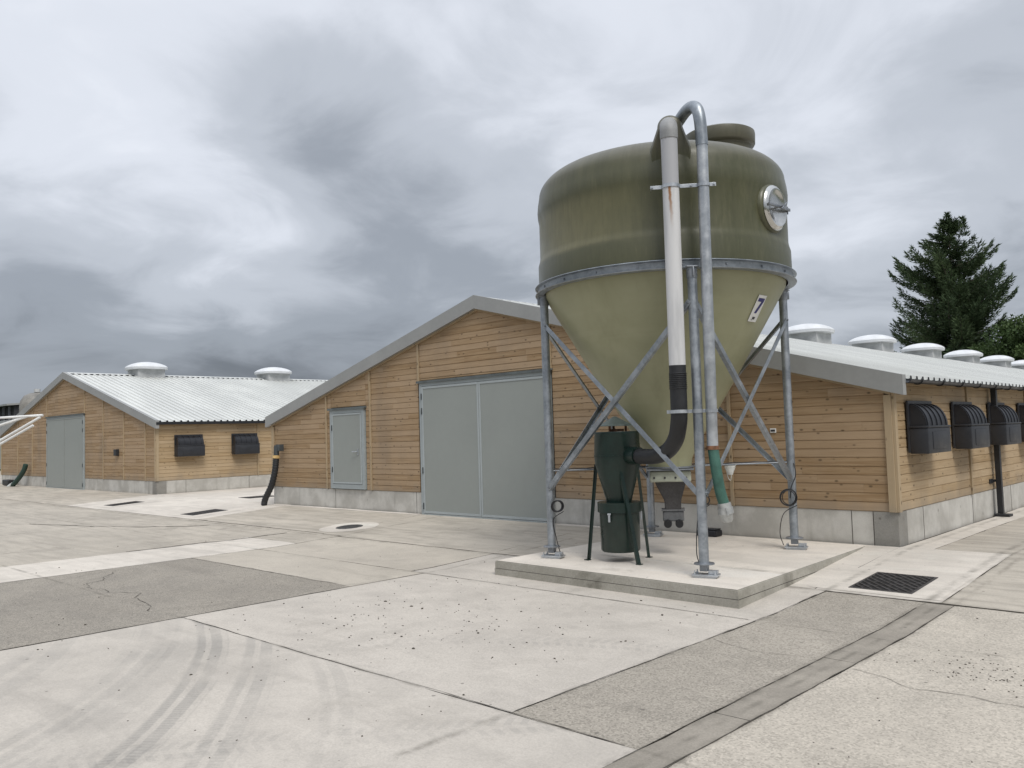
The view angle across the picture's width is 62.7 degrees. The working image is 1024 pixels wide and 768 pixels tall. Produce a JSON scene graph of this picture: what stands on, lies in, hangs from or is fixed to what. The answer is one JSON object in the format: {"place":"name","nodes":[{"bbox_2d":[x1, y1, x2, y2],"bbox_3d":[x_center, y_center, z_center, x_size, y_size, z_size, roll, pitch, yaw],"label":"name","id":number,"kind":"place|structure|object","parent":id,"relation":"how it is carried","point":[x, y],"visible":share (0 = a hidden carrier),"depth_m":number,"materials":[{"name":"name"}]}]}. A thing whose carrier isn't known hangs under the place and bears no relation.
{"place":"outdoors","nodes":[
{"label":"outdoors","id":0,"kind":"place"},
{"bbox_2d":[2,479,13,484],"bbox_3d":[-23.838,4.659,39.773,0.900,0.260,0.300,-5,-5,44],"label":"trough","id":1,"kind":"object","parent":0,"point":[7,482],"visible":0.72,"depth_m":39.52,"materials":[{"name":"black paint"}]},
{"bbox_2d":[0,403,19,468],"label":"livestock building","id":2,"kind":"structure","parent":0,"point":[11,409],"depth_m":72.46,"materials":[{"name":"brown wood"}]},
{"bbox_2d":[19,389,40,411],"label":"distant silo","id":3,"kind":"object","parent":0,"point":[26,400],"visible":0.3,"depth_m":63.89,"materials":[{"name":"metal"}]},
{"bbox_2d":[0,469,1023,767],"bbox_3d":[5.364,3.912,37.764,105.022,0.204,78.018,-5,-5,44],"label":"concrete yard","id":4,"kind":"structure","parent":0,"point":[164,693],"depth_m":7.50,"materials":[{"name":"grey concrete"}]},
{"bbox_2d":[7,464,27,486],"bbox_3d":[-22.752,4.250,38.654,1.470,1.163,0.222,-4,-4,30],"label":"green hose","id":5,"kind":"object","parent":4,"relation":"on","point":[18,478],"visible":1,"depth_m":38.45,"materials":[{"name":"plastic"}]},
{"bbox_2d":[0,414,43,444],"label":"tubular frame","id":6,"kind":"object","parent":4,"relation":"on","point":[21,417],"visible":1,"depth_m":8.99,"materials":[{"name":"white paint"}]},
{"bbox_2d":[105,501,141,505],"bbox_3d":[-12.152,3.762,26.346,0.722,0.041,0.980,-5,-1,44],"label":"drain grate","id":7,"kind":"object","parent":4,"relation":"on","point":[124,503],"visible":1,"depth_m":26.32,"materials":[{"name":"metal"}]},
{"bbox_2d":[0,362,327,494],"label":"timber shed","id":8,"kind":"structure","parent":4,"relation":"on","point":[146,427],"depth_m":33.01,"materials":[{"name":"wood"}]},
{"bbox_2d":[46,418,63,487],"bbox_3d":[-19.639,2.972,36.134,2.164,2.919,0.067,-5,-5,44],"label":"door leaf","id":9,"kind":"structure","parent":8,"relation":"in","point":[55,427],"depth_m":36.11,"materials":[{"name":"metal"}]},
{"bbox_2d":[64,417,82,488],"bbox_3d":[-18.079,2.837,34.636,2.154,2.919,0.067,-5,-5,44],"label":"door leaf","id":10,"kind":"structure","parent":8,"relation":"in","point":[73,427],"depth_m":34.61,"materials":[{"name":"metal"}]},
{"bbox_2d":[182,509,225,515],"bbox_3d":[-8.161,3.413,22.289,0.722,0.041,0.980,-5,-1,44],"label":"drain grate","id":11,"kind":"object","parent":4,"relation":"on","point":[205,512],"visible":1,"depth_m":22.24,"materials":[{"name":"metal"}]},
{"bbox_2d":[238,495,273,497],"bbox_3d":[-7.926,3.540,26.282,0.722,0.040,0.980,-5,-5,44],"label":"drain grate","id":12,"kind":"object","parent":4,"relation":"on","point":[255,496],"visible":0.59,"depth_m":26.15,"materials":[{"name":"metal"}]},
{"bbox_2d":[261,444,283,505],"bbox_3d":[-6.558,2.492,22.913,0.734,1.667,0.231,-3,-4,22],"label":"drain hose","id":13,"kind":"object","parent":4,"relation":"on","point":[273,477],"visible":1,"depth_m":22.81,"materials":[{"name":"black rubber"}]},
{"bbox_2d":[336,524,362,528],"bbox_3d":[-3.402,2.993,17.577,0.570,0.031,0.570,-5,-1,44],"label":"manhole cover","id":14,"kind":"object","parent":4,"relation":"on","point":[349,526],"visible":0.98,"depth_m":17.53,"materials":[{"name":"metal"}]},
{"bbox_2d":[31,535,1023,763],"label":"loose grit","id":15,"kind":"object","parent":4,"relation":"on","point":[563,634],"visible":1,"depth_m":7.80,"materials":[{"name":"grey gravel"}]},
{"bbox_2d":[42,519,1022,767],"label":"pavement cracks","id":16,"kind":"object","parent":4,"relation":"on","point":[618,671],"visible":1,"depth_m":6.73,"materials":[{"name":"grey concrete"}]},
{"bbox_2d":[265,295,1023,546],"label":"timber shed","id":17,"kind":"structure","parent":4,"relation":"on","point":[442,414],"depth_m":16.20,"materials":[{"name":"brown wood"}]},
{"bbox_2d":[331,412,361,483],"bbox_3d":[-4.128,1.604,20.876,1.262,1.748,0.119,-5,-5,44],"label":"door leaf","id":18,"kind":"structure","parent":17,"relation":"in","point":[346,427],"depth_m":20.87,"materials":[{"name":"metal"}]},
{"bbox_2d":[420,382,481,516],"bbox_3d":[-1.339,1.418,18.230,1.869,2.824,0.067,-5,-5,44],"label":"door leaf","id":19,"kind":"structure","parent":17,"relation":"in","point":[451,471],"depth_m":18.18,"materials":[{"name":"metal"}]},
{"bbox_2d":[478,376,546,520],"bbox_3d":[0.023,1.301,16.932,1.885,2.824,0.050,-5,-5,44],"label":"door leaf","id":20,"kind":"structure","parent":17,"relation":"in","point":[511,413],"depth_m":16.92,"materials":[{"name":"metal"}]},
{"bbox_2d":[495,531,866,608],"bbox_3d":[2.474,2.545,11.738,3.762,0.354,4.036,-5,-5,44],"label":"concrete pad","id":21,"kind":"object","parent":4,"relation":"on","point":[746,566],"visible":0.76,"depth_m":10.81,"materials":[{"name":"grey concrete"}]},
{"bbox_2d":[584,416,651,564],"bbox_3d":[1.506,1.405,11.373,0.933,1.935,0.784,-5,-5,44],"label":"dust collector","id":22,"kind":"object","parent":21,"relation":"on","point":[616,468],"visible":0.91,"depth_m":11.13,"materials":[{"name":"green paint"}]},
{"bbox_2d":[497,568,816,599],"bbox_3d":[2.473,2.476,11.743,3.754,0.009,4.032,-5,-5,44],"label":"pad formwork joint","id":23,"kind":"object","parent":21,"relation":"on","point":[663,590],"visible":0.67,"depth_m":9.93,"materials":[{"name":"grey concrete"}]},
{"bbox_2d":[535,101,807,578],"bbox_3d":[2.196,-0.611,11.862,3.711,5.976,3.620,-5,-5,44],"label":"feed silo","id":24,"kind":"object","parent":21,"relation":"on","point":[667,276],"visible":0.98,"depth_m":10.61,"materials":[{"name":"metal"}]},
{"bbox_2d":[697,527,721,536],"bbox_3d":[3.188,2.392,13.572,0.360,0.123,0.210,-5,-5,44],"label":"bait box","id":25,"kind":"object","parent":21,"relation":"on","point":[714,532],"visible":0.61,"depth_m":13.44,"materials":[{"name":"black plastic"}]},
{"bbox_2d":[849,572,937,593],"bbox_3d":[4.434,2.316,9.756,0.700,0.040,0.900,-5,-1,44],"label":"drain grate","id":26,"kind":"object","parent":4,"relation":"on","point":[895,582],"visible":1,"depth_m":9.73,"materials":[{"name":"metal"}]},
{"bbox_2d":[886,211,1018,363],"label":"conifer tree","id":27,"kind":"object","parent":4,"relation":"on","point":[957,316],"visible":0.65,"depth_m":68.57,"materials":[{"name":"green plant"}]},
{"bbox_2d":[967,312,1023,361],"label":"broadleaf tree","id":28,"kind":"object","parent":4,"relation":"on","point":[1009,338],"visible":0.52,"depth_m":60.80,"materials":[{"name":"green plant"}]},
{"bbox_2d":[0,0,1023,404],"label":"sky","id":29,"kind":"structure","parent":0,"point":[210,188],"materials":[{"name":"grey"}]}
]}

